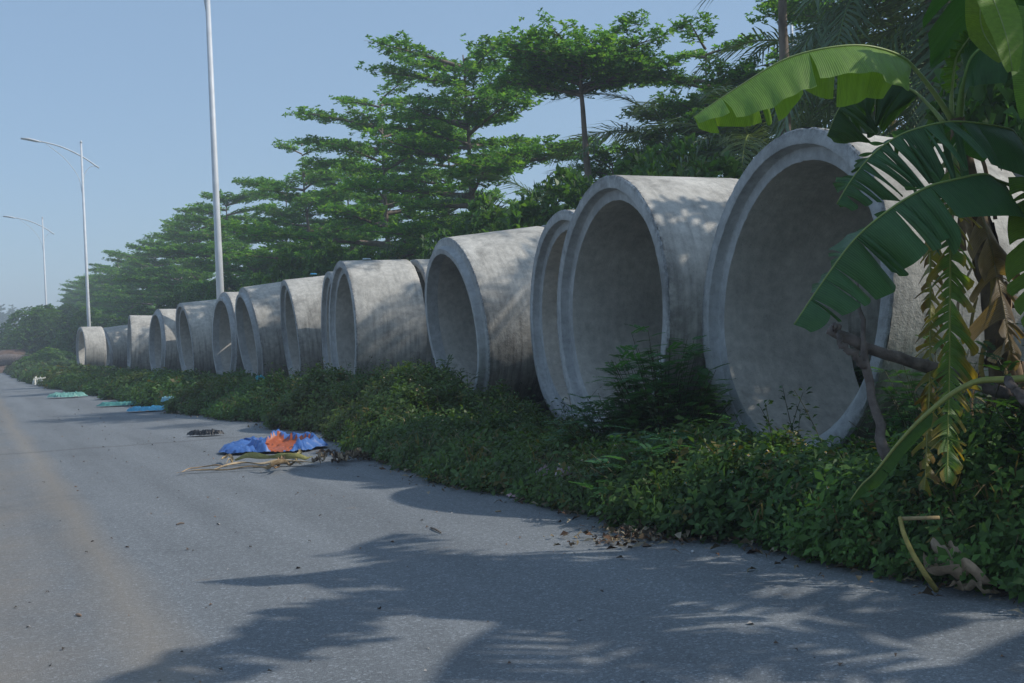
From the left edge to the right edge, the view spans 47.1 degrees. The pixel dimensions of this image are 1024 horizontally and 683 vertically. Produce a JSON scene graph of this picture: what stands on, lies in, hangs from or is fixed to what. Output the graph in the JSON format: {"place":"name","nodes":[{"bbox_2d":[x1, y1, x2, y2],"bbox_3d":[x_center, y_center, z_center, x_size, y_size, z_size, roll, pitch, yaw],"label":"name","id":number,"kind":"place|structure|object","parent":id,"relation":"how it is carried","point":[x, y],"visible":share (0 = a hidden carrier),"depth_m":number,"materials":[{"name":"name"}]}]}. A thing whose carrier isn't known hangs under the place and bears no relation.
{"place":"outdoors","nodes":[
{"label":"outdoors","id":0,"kind":"place"},
{"bbox_2d":[0,349,25,372],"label":"soil bank","id":1,"kind":"structure","parent":0,"point":[15,351],"depth_m":81.54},
{"bbox_2d":[0,0,919,322],"label":"sky","id":2,"kind":"structure","parent":0,"point":[127,80],"materials":[{"name":"blue"}]},
{"bbox_2d":[0,373,1023,682],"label":"road","id":3,"kind":"structure","parent":0,"point":[136,571],"depth_m":4.91,"materials":[{"name":"asphalt"}]},
{"bbox_2d":[0,354,28,365],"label":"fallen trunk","id":4,"kind":"object","parent":3,"relation":"on","point":[7,359],"visible":0.52,"depth_m":75.69,"materials":[{"name":"brown wood"}]},
{"bbox_2d":[46,391,87,397],"bbox_3d":[-10.675,1.268,28.264,0.946,0.128,0.666,-2,0,0],"label":"plastic bag","id":5,"kind":"object","parent":3,"relation":"on","point":[67,394],"visible":1,"depth_m":28.08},
{"bbox_2d":[97,401,136,405],"bbox_3d":[-7.504,1.190,22.720,1.122,0.089,0.451,-2,0,0],"label":"plastic bag","id":6,"kind":"object","parent":3,"relation":"on","point":[116,403],"visible":0.77,"depth_m":22.57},
{"bbox_2d":[126,405,163,411],"bbox_3d":[-6.283,1.150,20.297,0.713,0.092,0.462,-2,0,0],"label":"plastic bag","id":7,"kind":"object","parent":3,"relation":"on","point":[146,408],"visible":0.93,"depth_m":20.13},
{"bbox_2d":[187,429,223,435],"bbox_3d":[-3.674,1.081,14.067,0.467,0.077,0.189,-2,0,0],"label":"black cloth","id":8,"kind":"object","parent":3,"relation":"on","point":[205,432],"visible":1,"depth_m":14.01,"materials":[{"name":"fabric"}]},
{"bbox_2d":[177,454,316,472],"bbox_3d":[-2.221,1.034,10.100,1.156,0.097,1.067,-2,0,17],"label":"dried banana sheath","id":9,"kind":"object","parent":3,"relation":"on","point":[277,462],"visible":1,"depth_m":9.96,"materials":[{"name":"beige plant"}]},
{"bbox_2d":[219,429,327,453],"bbox_3d":[-2.385,0.985,11.794,1.081,0.179,0.924,-2,0,-6],"label":"tarpaulin","id":10,"kind":"object","parent":3,"relation":"on","point":[278,440],"visible":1,"depth_m":11.67,"materials":[{"name":"plastic"}]},
{"bbox_2d":[235,448,312,460],"bbox_3d":[-2.021,1.014,10.618,0.688,0.094,0.653,-2,0,29],"label":"dried banana sheath","id":11,"kind":"object","parent":3,"relation":"on","point":[295,456],"visible":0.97,"depth_m":10.38,"materials":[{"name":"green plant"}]},
{"bbox_2d":[311,447,368,463],"bbox_3d":[-1.458,0.992,10.431,0.592,0.119,1.034,-2,0,-4],"label":"dead leaf heap","id":12,"kind":"object","parent":3,"relation":"on","point":[351,453],"visible":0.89,"depth_m":10.29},
{"bbox_2d":[0,404,1003,681],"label":"road crumbs","id":13,"kind":"object","parent":3,"relation":"on","point":[310,540],"visible":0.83,"depth_m":5.50,"materials":[{"name":"gravel"}]},
{"bbox_2d":[46,387,1023,614],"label":"edge litter","id":14,"kind":"object","parent":3,"relation":"on","point":[636,533],"visible":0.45,"depth_m":5.79,"materials":[{"name":"brown plant"}]},
{"bbox_2d":[110,368,1004,590],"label":"verge","id":15,"kind":"structure","parent":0,"point":[547,408],"depth_m":14.32,"materials":[{"name":"soil"}]},
{"bbox_2d":[15,351,61,365],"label":"bush","id":16,"kind":"object","parent":15,"relation":"on","point":[46,356],"visible":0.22,"depth_m":66.59,"materials":[{"name":"green plant"}]},
{"bbox_2d":[32,347,76,362],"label":"bush","id":17,"kind":"object","parent":15,"relation":"on","point":[64,355],"visible":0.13,"depth_m":73.17,"materials":[{"name":"green plant"}]},
{"bbox_2d":[21,138,98,326],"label":"street lamp","id":18,"kind":"object","parent":15,"relation":"on","point":[85,254],"visible":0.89,"depth_m":72.78,"materials":[{"name":"grey metal"}]},
{"bbox_2d":[46,305,127,359],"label":"tree","id":19,"kind":"object","parent":15,"relation":"on","point":[66,342],"visible":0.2,"depth_m":77.37,"materials":[{"name":"green plant"}]},
{"bbox_2d":[76,326,106,366],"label":"concrete pipe","id":20,"kind":"object","parent":15,"relation":"on","point":[91,348],"visible":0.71,"depth_m":54.54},
{"bbox_2d":[103,325,127,367],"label":"concrete pipe","id":21,"kind":"object","parent":15,"relation":"on","point":[116,341],"visible":0.44,"depth_m":58.70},
{"bbox_2d":[123,304,153,324],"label":"bush","id":22,"kind":"object","parent":15,"relation":"on","point":[138,309],"visible":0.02,"depth_m":66.69,"materials":[{"name":"green plant"}]},
{"bbox_2d":[127,315,151,371],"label":"concrete pipe","id":23,"kind":"object","parent":15,"relation":"on","point":[138,328],"visible":0.56,"depth_m":39.65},
{"bbox_2d":[149,309,181,370],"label":"concrete pipe","id":24,"kind":"object","parent":15,"relation":"on","point":[163,350],"visible":0.46,"depth_m":34.78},
{"bbox_2d":[154,285,193,311],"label":"bush","id":25,"kind":"object","parent":15,"relation":"on","point":[176,295],"visible":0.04,"depth_m":58.16,"materials":[{"name":"green plant"}]},
{"bbox_2d":[175,299,217,374],"bbox_3d":[-8.236,-0.022,32.013,1.353,2.206,2.199,-8,3,-26],"label":"concrete pipe","id":26,"kind":"object","parent":15,"relation":"on","point":[193,323],"visible":0.47,"depth_m":31.15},
{"bbox_2d":[184,280,212,302],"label":"bush","id":27,"kind":"object","parent":15,"relation":"on","point":[203,289],"visible":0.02,"depth_m":51.23,"materials":[{"name":"green plant"}]},
{"bbox_2d":[204,0,223,298],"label":"street lamp","id":28,"kind":"object","parent":15,"relation":"on","point":[218,240],"visible":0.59,"depth_m":34.51,"materials":[{"name":"grey metal"}]},
{"bbox_2d":[202,270,241,300],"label":"bush","id":29,"kind":"object","parent":15,"relation":"on","point":[211,288],"visible":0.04,"depth_m":45.92,"materials":[{"name":"green plant"}]},
{"bbox_2d":[212,292,246,375],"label":"concrete pipe","id":30,"kind":"object","parent":15,"relation":"on","point":[226,351],"visible":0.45,"depth_m":27.01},
{"bbox_2d":[213,257,280,299],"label":"bush","id":31,"kind":"object","parent":15,"relation":"on","point":[244,277],"visible":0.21,"depth_m":45.96,"materials":[{"name":"green plant"}]},
{"bbox_2d":[238,270,264,291],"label":"bush","id":32,"kind":"object","parent":15,"relation":"on","point":[259,275],"depth_m":41.47,"materials":[{"name":"green plant"}]},
{"bbox_2d":[235,282,288,377],"bbox_3d":[-4.933,-0.130,24.639,1.278,2.193,2.210,-10,3,-23],"label":"concrete pipe","id":33,"kind":"object","parent":15,"relation":"on","point":[258,325],"visible":0.55,"depth_m":23.73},
{"bbox_2d":[257,243,325,284],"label":"bush","id":34,"kind":"object","parent":15,"relation":"on","point":[286,266],"visible":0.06,"depth_m":36.39,"materials":[{"name":"green plant"}]},
{"bbox_2d":[280,276,324,377],"bbox_3d":[-3.692,-0.161,22.728,1.205,2.199,2.206,-7,2,-18],"label":"concrete pipe","id":35,"kind":"object","parent":15,"relation":"on","point":[300,308],"visible":0.54,"depth_m":21.81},
{"bbox_2d":[321,271,332,369],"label":"concrete pipe","id":36,"kind":"object","parent":15,"relation":"on","point":[326,354],"visible":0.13,"depth_m":21.39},
{"bbox_2d":[300,236,355,277],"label":"bush","id":37,"kind":"object","parent":15,"relation":"on","point":[331,247],"visible":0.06,"depth_m":33.03,"materials":[{"name":"green plant"}]},
{"bbox_2d":[353,244,394,259],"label":"bush","id":38,"kind":"object","parent":15,"relation":"on","point":[364,252],"visible":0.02,"depth_m":31.58,"materials":[{"name":"green plant"}]},
{"bbox_2d":[329,259,426,379],"bbox_3d":[-2.114,-0.158,18.239,1.065,2.207,2.197,-3,0,-19],"label":"concrete pipe","id":39,"kind":"object","parent":15,"relation":"on","point":[376,310],"visible":0.74,"depth_m":17.36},
{"bbox_2d":[410,259,435,370],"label":"concrete pipe","id":40,"kind":"object","parent":15,"relation":"on","point":[420,265],"visible":0.11,"depth_m":18.35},
{"bbox_2d":[414,227,452,258],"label":"bush","id":41,"kind":"object","parent":15,"relation":"on","point":[424,254],"depth_m":27.36,"materials":[{"name":"green plant"}]},
{"bbox_2d":[403,354,487,390],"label":"feathery shrub","id":42,"kind":"object","parent":15,"relation":"on","point":[447,364],"visible":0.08,"depth_m":12.74,"materials":[{"name":"green plant"}]},
{"bbox_2d":[449,193,509,236],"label":"bush","id":43,"kind":"object","parent":15,"relation":"on","point":[477,224],"visible":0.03,"depth_m":22.99,"materials":[{"name":"green plant"}]},
{"bbox_2d":[425,226,544,403],"bbox_3d":[-0.147,-0.276,14.717,1.330,2.202,2.204,-9,3,-21],"label":"concrete pipe","id":44,"kind":"object","parent":15,"relation":"on","point":[477,297],"visible":0.72,"depth_m":13.90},
{"bbox_2d":[2,352,1023,603],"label":"verge weeds","id":45,"kind":"object","parent":15,"relation":"on","point":[700,504],"visible":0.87,"depth_m":6.34,"materials":[{"name":"green plant"}]},
{"bbox_2d":[256,374,1023,515],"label":"weed flowers","id":46,"kind":"object","parent":45,"relation":"on","point":[820,459],"visible":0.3,"depth_m":6.03,"materials":[{"name":"plant"}]},
{"bbox_2d":[835,281,889,460],"bbox_3d":[1.431,0.099,4.811,0.167,0.809,0.181,-3,0,-35],"label":"dead branch","id":47,"kind":"object","parent":45,"relation":"on","point":[862,362],"visible":0.88,"depth_m":4.80,"materials":[{"name":"brown wood"}]},
{"bbox_2d":[1003,375,1023,405],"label":"dead branch","id":48,"kind":"object","parent":45,"relation":"on","point":[1014,388],"visible":1,"depth_m":4.32,"materials":[{"name":"brown wood"}]},
{"bbox_2d":[499,162,592,230],"bbox_3d":[0.738,-1.037,20.509,3.385,4.277,3.104,-3,0,-44],"label":"bush","id":49,"kind":"object","parent":15,"relation":"on","point":[521,216],"visible":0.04,"depth_m":20.52,"materials":[{"name":"green plant"}]},
{"bbox_2d":[530,209,577,424],"bbox_3d":[1.091,-0.251,12.084,1.206,2.195,2.211,-2,0,-17],"label":"concrete pipe","id":50,"kind":"object","parent":15,"relation":"on","point":[544,330],"visible":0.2,"depth_m":12.70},
{"bbox_2d":[136,377,1023,559],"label":"grass tufts","id":51,"kind":"object","parent":15,"relation":"on","point":[762,511],"visible":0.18,"depth_m":6.42,"materials":[{"name":"green plant"}]},
{"bbox_2d":[478,7,689,181],"bbox_3d":[1.613,-2.930,24.997,4.641,7.565,3.972,-3,0,-31],"label":"umbrella tree","id":52,"kind":"object","parent":15,"relation":"on","point":[552,65],"visible":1,"depth_m":24.20,"materials":[{"name":"green plant"}]},
{"bbox_2d":[543,387,683,454],"bbox_3d":[0.714,0.620,8.145,1.068,0.625,1.056,-2,0,21],"label":"feathery shrub","id":53,"kind":"object","parent":15,"relation":"on","point":[610,419],"visible":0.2,"depth_m":8.04,"materials":[{"name":"green plant"}]},
{"bbox_2d":[602,150,657,176],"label":"bush","id":54,"kind":"object","parent":15,"relation":"on","point":[620,167],"visible":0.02,"depth_m":16.98,"materials":[{"name":"green plant"}]},
{"bbox_2d":[252,356,1016,470],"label":"tall weed stems","id":55,"kind":"object","parent":15,"relation":"on","point":[790,425],"visible":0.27,"depth_m":9.34,"materials":[{"name":"green plant"}]},
{"bbox_2d":[557,175,738,436],"bbox_3d":[1.279,-0.246,9.651,1.103,2.197,2.208,-1,0,-19],"label":"concrete pipe","id":56,"kind":"object","parent":15,"relation":"on","point":[636,250],"visible":0.47,"depth_m":10.10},
{"bbox_2d":[568,425,734,497],"bbox_3d":[0.830,0.728,6.756,1.080,0.514,1.032,-3,0,-25],"label":"feathery shrub","id":57,"kind":"object","parent":15,"relation":"on","point":[611,437],"visible":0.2,"depth_m":6.62,"materials":[{"name":"green plant"}]},
{"bbox_2d":[581,324,736,438],"bbox_3d":[1.012,0.392,8.092,1.092,1.054,1.174,-2,0,14],"label":"feathery shrub","id":58,"kind":"object","parent":15,"relation":"on","point":[655,386],"visible":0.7,"depth_m":7.91,"materials":[{"name":"green plant"}]},
{"bbox_2d":[632,132,710,177],"bbox_3d":[1.832,-0.745,14.614,2.160,3.602,2.355,-3,0,-31],"label":"bush","id":59,"kind":"object","parent":15,"relation":"on","point":[671,168],"visible":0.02,"depth_m":14.18,"materials":[{"name":"green plant"}]},
{"bbox_2d":[682,150,742,178],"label":"bush","id":60,"kind":"object","parent":15,"relation":"on","point":[728,168],"depth_m":15.17,"materials":[{"name":"green plant"}]},
{"bbox_2d":[778,0,790,134],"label":"umbrella tree","id":61,"kind":"object","parent":15,"relation":"on","point":[782,28],"visible":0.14,"depth_m":18.99,"materials":[{"name":"brown plant"}]},
{"bbox_2d":[693,0,1023,501],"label":"banana plant","id":62,"kind":"object","parent":15,"relation":"on","point":[867,75],"visible":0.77,"depth_m":5.14,"materials":[{"name":"green plant"}]},
{"bbox_2d":[702,127,1023,451],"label":"concrete pipe","id":63,"kind":"object","parent":15,"relation":"on","point":[786,222],"visible":0.49,"depth_m":8.23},
{"bbox_2d":[849,246,880,382],"bbox_3d":[2.471,-0.232,9.858,1.204,2.208,2.196,-2,0,-17],"label":"concrete pipe","id":64,"kind":"object","parent":15,"relation":"on","point":[871,310],"depth_m":8.78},
{"bbox_2d":[793,0,1023,331],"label":"banana plant","id":65,"kind":"object","parent":15,"relation":"on","point":[890,239],"visible":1,"depth_m":4.46,"materials":[{"name":"green plant"}]},
{"bbox_2d":[848,335,988,451],"bbox_3d":[2.227,0.395,6.356,0.973,0.864,0.998,-3,0,-25],"label":"feathery shrub","id":66,"kind":"object","parent":15,"relation":"on","point":[896,424],"visible":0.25,"depth_m":6.32,"materials":[{"name":"green plant"}]},
{"bbox_2d":[864,373,1023,492],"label":"feathery shrub","id":67,"kind":"object","parent":15,"relation":"on","point":[953,419],"visible":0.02,"depth_m":5.45,"materials":[{"name":"green plant"}]},
{"bbox_2d":[898,516,995,593],"bbox_3d":[1.666,0.803,4.558,0.339,0.286,0.474,-2,0,11],"label":"dead branch","id":68,"kind":"object","parent":15,"relation":"on","point":[971,567],"visible":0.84,"depth_m":4.39,"materials":[{"name":"brown wood"}]},
{"bbox_2d":[924,0,1023,172],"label":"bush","id":69,"kind":"object","parent":15,"relation":"on","point":[994,104],"visible":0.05,"depth_m":8.28,"materials":[{"name":"green plant"}]},
{"bbox_2d":[936,323,1023,459],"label":"feathery shrub","id":70,"kind":"object","parent":15,"relation":"on","point":[1012,365],"visible":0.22,"depth_m":5.00,"materials":[{"name":"green plant"}]},
{"bbox_2d":[826,322,1016,401],"bbox_3d":[1.802,0.107,5.024,1.015,0.415,0.105,-3,0,-18],"label":"dead log","id":71,"kind":"object","parent":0,"point":[912,362],"visible":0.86,"depth_m":4.93,"materials":[{"name":"brown wood"}]},
{"label":"ground","id":72,"kind":"structure","parent":0,"visible":0},
{"bbox_2d":[0,304,29,329],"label":"tree","id":73,"kind":"object","parent":72,"relation":"on","point":[3,319],"visible":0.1,"depth_m":301.60,"materials":[{"name":"green plant"}]},
{"bbox_2d":[4,216,53,304],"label":"street lamp","id":74,"kind":"object","parent":72,"relation":"on","point":[43,251],"visible":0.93,"depth_m":111.88,"materials":[{"name":"grey metal"}]},
{"bbox_2d":[0,306,67,349],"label":"bush","id":75,"kind":"object","parent":72,"relation":"on","point":[8,326],"visible":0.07,"depth_m":91.74,"materials":[{"name":"green plant"}]},
{"bbox_2d":[4,303,93,353],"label":"bush","id":76,"kind":"object","parent":72,"relation":"on","point":[32,339],"visible":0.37,"depth_m":83.26,"materials":[{"name":"green plant"}]},
{"bbox_2d":[54,289,77,314],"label":"umbrella tree","id":77,"kind":"object","parent":72,"relation":"on","point":[66,295],"visible":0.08,"depth_m":137.74,"materials":[{"name":"green plant"}]},
{"bbox_2d":[51,303,83,320],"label":"bush","id":78,"kind":"object","parent":72,"relation":"on","point":[75,310],"visible":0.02,"depth_m":95.67,"materials":[{"name":"green plant"}]},
{"bbox_2d":[57,283,84,308],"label":"umbrella tree","id":79,"kind":"object","parent":72,"relation":"on","point":[68,290],"visible":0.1,"depth_m":133.16,"materials":[{"name":"green plant"}]},
{"bbox_2d":[63,276,93,313],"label":"umbrella tree","id":80,"kind":"object","parent":72,"relation":"on","point":[73,287],"visible":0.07,"depth_m":128.49,"materials":[{"name":"green plant"}]},
{"bbox_2d":[56,267,113,313],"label":"umbrella tree","id":81,"kind":"object","parent":72,"relation":"on","point":[83,286],"visible":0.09,"depth_m":117.39,"materials":[{"name":"green plant"}]},
{"bbox_2d":[76,276,116,314],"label":"umbrella tree","id":82,"kind":"object","parent":72,"relation":"on","point":[79,302],"visible":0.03,"depth_m":112.96,"materials":[{"name":"green plant"}]},
{"bbox_2d":[72,265,154,325],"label":"umbrella tree","id":83,"kind":"object","parent":72,"relation":"on","point":[98,286],"visible":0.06,"depth_m":107.14,"materials":[{"name":"green plant"}]},
{"bbox_2d":[81,250,151,317],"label":"umbrella tree","id":84,"kind":"object","parent":72,"relation":"on","point":[102,267],"visible":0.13,"depth_m":100.11,"materials":[{"name":"green plant"}]},
{"bbox_2d":[89,251,154,321],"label":"umbrella tree","id":85,"kind":"object","parent":72,"relation":"on","point":[112,295],"visible":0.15,"depth_m":95.26,"materials":[{"name":"green plant"}]},
{"bbox_2d":[95,249,162,318],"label":"umbrella tree","id":86,"kind":"object","parent":72,"relation":"on","point":[118,285],"visible":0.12,"depth_m":89.31,"materials":[{"name":"green plant"}]},
{"bbox_2d":[96,231,194,316],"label":"umbrella tree","id":87,"kind":"object","parent":72,"relation":"on","point":[132,246],"visible":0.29,"depth_m":82.74,"materials":[{"name":"green plant"}]},
{"bbox_2d":[127,217,211,301],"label":"umbrella tree","id":88,"kind":"object","parent":72,"relation":"on","point":[150,294],"visible":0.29,"depth_m":75.06,"materials":[{"name":"green plant"}]},
{"bbox_2d":[111,206,249,303],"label":"umbrella tree","id":89,"kind":"object","parent":72,"relation":"on","point":[183,271],"visible":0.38,"depth_m":67.14,"materials":[{"name":"green plant"}]},
{"bbox_2d":[136,186,281,298],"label":"umbrella tree","id":90,"kind":"object","parent":72,"relation":"on","point":[203,209],"visible":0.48,"depth_m":59.55,"materials":[{"name":"green plant"}]},
{"bbox_2d":[194,172,355,273],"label":"umbrella tree","id":91,"kind":"object","parent":72,"relation":"on","point":[288,213],"visible":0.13,"depth_m":50.42,"materials":[{"name":"green plant"}]},
{"bbox_2d":[207,138,383,268],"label":"umbrella tree","id":92,"kind":"object","parent":72,"relation":"on","point":[320,175],"visible":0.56,"depth_m":44.48,"materials":[{"name":"green plant"}]},
{"bbox_2d":[272,159,402,266],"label":"umbrella tree","id":93,"kind":"object","parent":72,"relation":"on","point":[317,220],"visible":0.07,"depth_m":49.88,"materials":[{"name":"green plant"}]},
{"bbox_2d":[226,73,505,264],"bbox_3d":[-3.796,-3.614,37.451,7.750,9.268,8.570,-2,0,35],"label":"umbrella tree","id":94,"kind":"object","parent":72,"relation":"on","point":[359,149],"visible":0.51,"depth_m":36.41,"materials":[{"name":"green plant"}]},
{"bbox_2d":[346,239,427,260],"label":"palm tree","id":95,"kind":"object","parent":72,"relation":"on","point":[372,249],"visible":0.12,"depth_m":35.38,"materials":[{"name":"green plant"}]},
{"bbox_2d":[355,105,514,257],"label":"umbrella tree","id":96,"kind":"object","parent":72,"relation":"on","point":[417,165],"visible":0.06,"depth_m":40.44,"materials":[{"name":"green plant"}]},
{"bbox_2d":[337,30,632,242],"bbox_3d":[-0.939,-3.538,31.233,7.867,8.933,7.737,-2,0,42],"label":"umbrella tree","id":97,"kind":"object","parent":72,"relation":"on","point":[525,152],"visible":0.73,"depth_m":30.16,"materials":[{"name":"green plant"}]},
{"bbox_2d":[402,166,597,242],"bbox_3d":[0.052,-1.903,33.035,6.349,5.558,6.244,-2,0,-8],"label":"palm tree","id":98,"kind":"object","parent":72,"relation":"on","point":[460,199],"visible":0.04,"depth_m":32.34,"materials":[{"name":"green plant"}]},
{"bbox_2d":[450,172,570,232],"bbox_3d":[1.257,-1.630,28.375,6.027,4.960,5.708,-2,0,39],"label":"palm tree","id":99,"kind":"object","parent":72,"relation":"on","point":[518,186],"visible":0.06,"depth_m":28.13,"materials":[{"name":"green plant"}]},
{"bbox_2d":[490,189,563,213],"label":"umbrella tree","id":100,"kind":"object","parent":72,"relation":"on","point":[514,201],"visible":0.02,"depth_m":35.95,"materials":[{"name":"green plant"}]},
{"bbox_2d":[536,146,649,205],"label":"umbrella tree","id":101,"kind":"object","parent":72,"relation":"on","point":[602,155],"visible":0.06,"depth_m":25.34,"materials":[{"name":"green plant"}]},
{"bbox_2d":[543,90,774,209],"bbox_3d":[3.883,-2.485,26.226,6.170,6.470,6.239,-2,0,-4],"label":"palm tree","id":102,"kind":"object","parent":72,"relation":"on","point":[638,106],"visible":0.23,"depth_m":25.76,"materials":[{"name":"green plant"}]},
{"bbox_2d":[612,10,770,171],"bbox_3d":[4.723,-3.117,25.791,7.098,7.677,6.420,-2,0,8],"label":"umbrella tree","id":103,"kind":"object","parent":72,"relation":"on","point":[676,80],"visible":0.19,"depth_m":24.86,"materials":[{"name":"green plant"}]},
{"bbox_2d":[598,79,898,177],"bbox_3d":[4.658,-2.111,21.881,6.048,5.702,5.997,-2,0,37],"label":"palm tree","id":104,"kind":"object","parent":72,"relation":"on","point":[756,147],"visible":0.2,"depth_m":20.91,"materials":[{"name":"green plant"}]},
{"bbox_2d":[675,0,926,174],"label":"palm tree","id":105,"kind":"object","parent":72,"relation":"on","point":[774,41],"visible":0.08,"depth_m":22.55,"materials":[{"name":"green plant"}]},
{"bbox_2d":[679,0,925,136],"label":"umbrella tree","id":106,"kind":"object","parent":72,"relation":"on","point":[771,5],"visible":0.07,"depth_m":23.78,"materials":[{"name":"green plant"}]},
{"bbox_2d":[693,0,969,143],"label":"palm tree","id":107,"kind":"object","parent":72,"relation":"on","point":[850,28],"visible":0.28,"depth_m":16.18,"materials":[{"name":"green plant"}]},
{"bbox_2d":[768,0,1015,142],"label":"palm tree","id":108,"kind":"object","parent":72,"relation":"on","point":[892,35],"visible":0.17,"depth_m":16.97,"materials":[{"name":"green plant"}]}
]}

